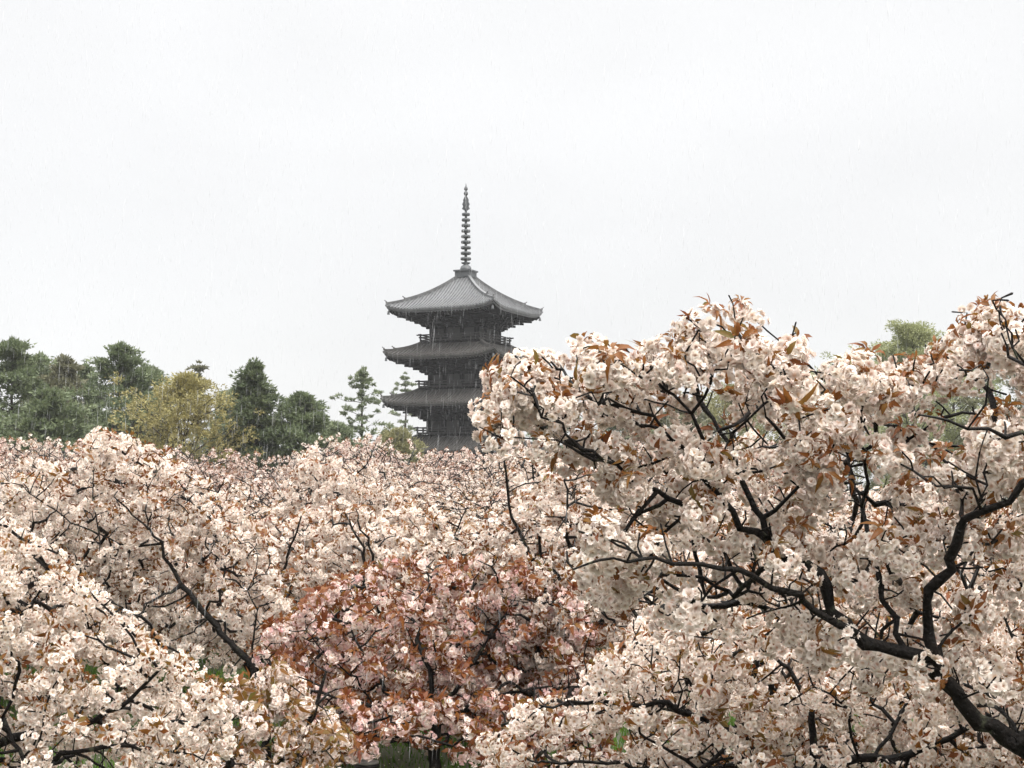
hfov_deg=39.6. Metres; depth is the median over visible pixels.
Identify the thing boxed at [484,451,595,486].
cherry tree
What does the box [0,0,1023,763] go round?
rain
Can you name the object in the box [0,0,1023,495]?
sky
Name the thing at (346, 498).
cherry tree
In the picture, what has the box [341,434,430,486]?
cherry tree
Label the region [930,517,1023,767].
cherry tree
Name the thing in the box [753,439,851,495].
cherry tree
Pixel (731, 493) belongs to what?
cherry tree
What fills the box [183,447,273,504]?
cherry tree
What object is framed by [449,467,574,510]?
cherry tree
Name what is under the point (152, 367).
conifer tree
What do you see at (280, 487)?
cherry tree
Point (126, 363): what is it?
pine tree
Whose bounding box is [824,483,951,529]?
cherry tree
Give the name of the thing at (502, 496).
cherry tree
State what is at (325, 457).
cherry tree
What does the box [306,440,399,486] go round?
cherry tree
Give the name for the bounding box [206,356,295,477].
cedar tree
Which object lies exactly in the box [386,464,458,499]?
cherry tree
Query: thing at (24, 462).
cherry tree
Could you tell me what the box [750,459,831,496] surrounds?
cherry tree
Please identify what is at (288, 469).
cherry tree
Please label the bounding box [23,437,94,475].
cherry tree
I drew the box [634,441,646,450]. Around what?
cherry tree
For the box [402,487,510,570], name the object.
cherry tree
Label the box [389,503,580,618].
cherry tree
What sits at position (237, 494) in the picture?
cherry tree
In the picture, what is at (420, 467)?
cherry tree
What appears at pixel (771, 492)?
cherry tree
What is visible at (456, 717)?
cherry tree
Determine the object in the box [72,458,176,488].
cherry tree
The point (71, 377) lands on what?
pine tree
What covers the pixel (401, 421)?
conifer tree
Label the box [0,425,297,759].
cherry tree
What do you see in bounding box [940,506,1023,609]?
cherry tree
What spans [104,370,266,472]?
broadleaf tree
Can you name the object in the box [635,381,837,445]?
broadleaf tree
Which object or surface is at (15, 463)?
cherry tree
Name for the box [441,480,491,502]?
cherry tree
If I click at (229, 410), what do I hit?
conifer tree
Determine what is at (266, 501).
cherry tree
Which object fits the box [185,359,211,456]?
pine tree
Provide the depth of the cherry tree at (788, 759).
10.46 m
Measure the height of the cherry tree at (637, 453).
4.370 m
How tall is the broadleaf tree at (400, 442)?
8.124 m
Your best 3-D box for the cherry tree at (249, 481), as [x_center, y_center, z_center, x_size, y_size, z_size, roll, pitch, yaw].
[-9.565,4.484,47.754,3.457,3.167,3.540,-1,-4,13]
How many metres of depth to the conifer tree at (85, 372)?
111.72 m
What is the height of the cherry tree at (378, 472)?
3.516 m
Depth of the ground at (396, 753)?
15.13 m
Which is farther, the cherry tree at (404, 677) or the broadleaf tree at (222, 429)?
the broadleaf tree at (222, 429)
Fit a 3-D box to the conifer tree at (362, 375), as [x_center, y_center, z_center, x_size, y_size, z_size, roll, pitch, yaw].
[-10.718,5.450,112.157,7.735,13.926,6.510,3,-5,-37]
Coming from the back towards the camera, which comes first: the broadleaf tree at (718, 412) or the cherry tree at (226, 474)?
the broadleaf tree at (718, 412)
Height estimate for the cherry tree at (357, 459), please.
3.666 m
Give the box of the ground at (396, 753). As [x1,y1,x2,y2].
[0,497,1011,767]
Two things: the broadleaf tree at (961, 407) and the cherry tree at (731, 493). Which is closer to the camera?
the cherry tree at (731, 493)
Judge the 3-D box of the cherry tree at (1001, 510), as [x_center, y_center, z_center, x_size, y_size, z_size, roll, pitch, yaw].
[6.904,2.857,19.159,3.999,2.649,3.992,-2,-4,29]
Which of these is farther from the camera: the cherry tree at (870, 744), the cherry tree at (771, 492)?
the cherry tree at (771, 492)
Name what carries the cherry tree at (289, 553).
on the ground at (396, 753)
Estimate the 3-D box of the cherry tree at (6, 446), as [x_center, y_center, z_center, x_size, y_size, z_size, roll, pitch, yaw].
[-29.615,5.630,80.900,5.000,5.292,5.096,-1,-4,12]
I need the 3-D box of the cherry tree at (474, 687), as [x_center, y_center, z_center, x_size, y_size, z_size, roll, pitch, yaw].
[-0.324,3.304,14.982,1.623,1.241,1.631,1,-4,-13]
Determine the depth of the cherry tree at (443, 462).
68.03 m
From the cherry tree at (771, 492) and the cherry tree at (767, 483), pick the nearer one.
the cherry tree at (771, 492)
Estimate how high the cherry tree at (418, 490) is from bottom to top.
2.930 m
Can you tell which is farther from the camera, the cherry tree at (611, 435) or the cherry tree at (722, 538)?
the cherry tree at (611, 435)
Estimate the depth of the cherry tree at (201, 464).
75.93 m
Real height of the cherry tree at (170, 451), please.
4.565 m
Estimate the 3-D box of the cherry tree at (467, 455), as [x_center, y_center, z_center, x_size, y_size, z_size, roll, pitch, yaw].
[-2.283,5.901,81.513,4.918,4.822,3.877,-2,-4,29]
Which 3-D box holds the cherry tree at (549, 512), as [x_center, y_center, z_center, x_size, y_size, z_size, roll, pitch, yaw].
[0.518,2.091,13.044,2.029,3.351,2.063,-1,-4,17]
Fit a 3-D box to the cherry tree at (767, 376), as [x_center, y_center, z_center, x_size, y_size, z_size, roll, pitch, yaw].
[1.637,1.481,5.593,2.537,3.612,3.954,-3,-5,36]
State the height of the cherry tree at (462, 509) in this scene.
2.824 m
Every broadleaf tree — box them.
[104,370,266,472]
[198,420,268,471]
[375,426,436,473]
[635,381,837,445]
[756,373,886,504]
[808,319,1000,504]
[901,357,1005,507]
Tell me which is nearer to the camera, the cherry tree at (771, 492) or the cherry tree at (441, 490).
the cherry tree at (771, 492)
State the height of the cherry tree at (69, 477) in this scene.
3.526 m
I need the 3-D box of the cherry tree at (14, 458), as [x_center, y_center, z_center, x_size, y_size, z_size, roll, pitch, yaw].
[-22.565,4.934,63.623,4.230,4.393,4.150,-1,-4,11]
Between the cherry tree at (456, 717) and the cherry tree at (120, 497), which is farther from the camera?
the cherry tree at (120, 497)
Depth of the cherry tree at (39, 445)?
76.04 m
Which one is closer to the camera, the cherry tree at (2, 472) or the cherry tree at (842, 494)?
the cherry tree at (842, 494)
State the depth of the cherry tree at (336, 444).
63.21 m
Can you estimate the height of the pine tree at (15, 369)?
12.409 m
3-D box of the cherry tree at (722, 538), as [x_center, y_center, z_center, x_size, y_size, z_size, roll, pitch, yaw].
[3.059,2.890,18.972,3.540,2.548,3.457,0,-4,-7]
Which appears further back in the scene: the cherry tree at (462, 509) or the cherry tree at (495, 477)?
the cherry tree at (495, 477)
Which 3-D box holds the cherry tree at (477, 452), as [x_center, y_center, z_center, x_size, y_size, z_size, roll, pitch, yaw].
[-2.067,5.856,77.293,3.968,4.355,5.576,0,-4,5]
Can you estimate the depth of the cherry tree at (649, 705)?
6.80 m
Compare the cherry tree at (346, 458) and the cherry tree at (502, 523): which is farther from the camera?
the cherry tree at (346, 458)
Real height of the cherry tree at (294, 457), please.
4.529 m
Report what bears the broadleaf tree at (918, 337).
on the ground at (396, 753)
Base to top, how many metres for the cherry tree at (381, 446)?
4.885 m
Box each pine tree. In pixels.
[0,334,129,453]
[0,386,97,461]
[1,401,29,433]
[16,353,94,423]
[53,340,202,457]
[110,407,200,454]
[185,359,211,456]
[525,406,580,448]
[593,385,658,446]
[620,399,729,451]
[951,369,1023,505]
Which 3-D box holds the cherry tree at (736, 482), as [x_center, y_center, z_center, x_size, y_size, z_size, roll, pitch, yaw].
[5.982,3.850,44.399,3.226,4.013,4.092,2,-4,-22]
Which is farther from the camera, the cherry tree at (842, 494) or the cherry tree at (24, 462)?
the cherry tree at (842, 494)
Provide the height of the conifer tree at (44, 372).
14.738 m
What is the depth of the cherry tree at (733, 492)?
22.14 m
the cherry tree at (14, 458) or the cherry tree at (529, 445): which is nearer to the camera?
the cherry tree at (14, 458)
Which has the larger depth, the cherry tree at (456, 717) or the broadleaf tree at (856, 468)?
the broadleaf tree at (856, 468)
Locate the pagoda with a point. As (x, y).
(480, 319)
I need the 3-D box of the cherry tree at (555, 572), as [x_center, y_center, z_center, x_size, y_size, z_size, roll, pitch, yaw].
[1.702,2.881,19.441,3.457,2.629,3.540,-2,-5,33]
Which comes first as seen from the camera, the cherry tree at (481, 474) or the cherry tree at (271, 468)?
the cherry tree at (481, 474)
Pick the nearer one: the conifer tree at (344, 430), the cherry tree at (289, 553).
the cherry tree at (289, 553)
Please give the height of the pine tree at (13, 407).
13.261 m
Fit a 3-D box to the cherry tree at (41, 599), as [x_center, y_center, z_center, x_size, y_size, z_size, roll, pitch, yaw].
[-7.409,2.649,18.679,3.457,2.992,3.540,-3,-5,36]
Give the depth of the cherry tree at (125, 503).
30.15 m
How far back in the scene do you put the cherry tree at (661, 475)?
54.50 m
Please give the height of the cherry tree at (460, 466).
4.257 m
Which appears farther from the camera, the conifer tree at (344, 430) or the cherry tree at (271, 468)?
the conifer tree at (344, 430)
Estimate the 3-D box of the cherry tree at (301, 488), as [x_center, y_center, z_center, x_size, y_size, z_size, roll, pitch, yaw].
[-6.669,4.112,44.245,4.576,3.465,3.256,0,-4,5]
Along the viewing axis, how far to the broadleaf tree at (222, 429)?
89.05 m
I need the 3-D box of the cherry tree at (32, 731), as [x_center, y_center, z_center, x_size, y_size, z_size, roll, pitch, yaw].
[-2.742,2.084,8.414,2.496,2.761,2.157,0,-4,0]
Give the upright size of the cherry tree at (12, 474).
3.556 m
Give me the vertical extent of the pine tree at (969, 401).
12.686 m
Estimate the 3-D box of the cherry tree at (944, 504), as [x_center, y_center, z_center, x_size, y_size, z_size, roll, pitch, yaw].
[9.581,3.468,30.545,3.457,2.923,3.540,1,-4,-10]
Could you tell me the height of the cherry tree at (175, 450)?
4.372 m
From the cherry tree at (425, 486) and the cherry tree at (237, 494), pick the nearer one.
the cherry tree at (237, 494)
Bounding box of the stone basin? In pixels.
[354,759,378,767]
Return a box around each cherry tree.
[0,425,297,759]
[0,435,62,473]
[0,449,43,474]
[0,452,59,475]
[0,453,142,718]
[0,459,35,479]
[0,468,19,485]
[0,496,77,610]
[0,512,243,767]
[1,436,78,474]
[3,433,64,463]
[3,438,37,457]
[10,459,128,515]
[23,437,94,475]
[27,508,246,692]
[54,455,185,517]
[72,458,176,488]
[78,440,183,469]
[114,467,269,531]
[114,483,210,513]
[140,444,204,484]
[141,655,355,767]
[142,478,320,571]
[142,496,366,687]
[157,493,362,664]
[170,454,214,474]
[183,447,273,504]
[184,458,227,482]
[200,471,279,510]
[203,454,280,497]
[210,464,268,487]
[217,473,406,521]
[221,487,285,516]
[231,464,344,502]
[249,549,615,767]
[252,660,428,766]
[262,450,307,488]
[266,454,300,489]
[269,444,420,665]
[269,484,438,545]
[277,462,451,511]
[285,498,486,671]
[292,432,400,484]
[295,446,372,492]
[300,457,391,491]
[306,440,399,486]
[321,483,503,579]
[329,462,412,494]
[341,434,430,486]
[354,477,465,525]
[358,445,428,471]
[377,448,464,485]
[381,476,472,531]
[384,472,480,503]
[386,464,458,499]
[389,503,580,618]
[399,462,460,488]
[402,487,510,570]
[410,646,540,740]
[411,452,509,481]
[417,455,534,505]
[423,447,492,503]
[429,446,487,466]
[441,448,597,515]
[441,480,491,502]
[449,451,498,484]
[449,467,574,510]
[450,485,587,571]
[463,428,675,767]
[467,290,1023,758]
[468,438,543,481]
[476,586,1023,767]
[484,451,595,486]
[495,499,667,618]
[507,506,723,683]
[559,444,647,491]
[575,470,690,517]
[577,479,772,561]
[588,434,654,468]
[610,520,853,767]
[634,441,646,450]
[635,466,681,484]
[639,452,676,486]
[642,478,759,551]
[658,510,846,665]
[663,456,739,487]
[698,491,944,715]
[715,471,849,537]
[724,456,781,494]
[734,489,888,523]
[746,475,937,618]
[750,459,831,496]
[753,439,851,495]
[780,479,1023,767]
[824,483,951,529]
[924,481,1008,551]
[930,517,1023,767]
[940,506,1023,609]
[945,507,1023,593]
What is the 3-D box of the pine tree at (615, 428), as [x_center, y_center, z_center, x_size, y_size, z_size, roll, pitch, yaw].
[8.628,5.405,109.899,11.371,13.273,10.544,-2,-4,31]
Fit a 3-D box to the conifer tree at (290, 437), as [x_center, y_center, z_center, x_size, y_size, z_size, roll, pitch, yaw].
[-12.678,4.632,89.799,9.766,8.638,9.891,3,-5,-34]
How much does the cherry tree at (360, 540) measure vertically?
2.668 m
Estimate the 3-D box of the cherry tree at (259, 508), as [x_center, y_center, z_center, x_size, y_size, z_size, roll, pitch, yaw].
[-4.275,3.038,22.223,3.875,2.695,3.055,2,-4,-24]
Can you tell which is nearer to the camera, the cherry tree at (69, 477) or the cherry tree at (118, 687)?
the cherry tree at (118, 687)
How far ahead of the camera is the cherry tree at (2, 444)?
55.74 m
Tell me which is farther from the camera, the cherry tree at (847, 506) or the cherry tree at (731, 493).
the cherry tree at (731, 493)
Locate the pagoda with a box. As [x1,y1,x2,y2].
[380,185,546,465]
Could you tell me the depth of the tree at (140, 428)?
100.43 m
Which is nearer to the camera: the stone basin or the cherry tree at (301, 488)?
the stone basin
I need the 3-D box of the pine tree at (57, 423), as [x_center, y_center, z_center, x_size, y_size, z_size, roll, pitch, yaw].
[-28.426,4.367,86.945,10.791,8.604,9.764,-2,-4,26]
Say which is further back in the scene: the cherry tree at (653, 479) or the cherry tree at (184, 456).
the cherry tree at (184, 456)
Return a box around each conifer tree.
[4,350,52,419]
[69,362,110,425]
[103,363,169,428]
[191,388,238,461]
[248,391,362,465]
[318,420,362,452]
[329,366,395,454]
[383,372,417,465]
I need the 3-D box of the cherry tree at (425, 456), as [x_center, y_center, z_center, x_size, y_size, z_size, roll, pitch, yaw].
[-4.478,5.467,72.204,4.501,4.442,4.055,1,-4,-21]
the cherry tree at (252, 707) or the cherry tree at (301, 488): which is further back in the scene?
the cherry tree at (301, 488)
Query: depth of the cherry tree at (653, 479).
32.45 m
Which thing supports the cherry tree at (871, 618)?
on the ground at (396, 753)
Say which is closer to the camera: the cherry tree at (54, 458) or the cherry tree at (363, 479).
the cherry tree at (363, 479)

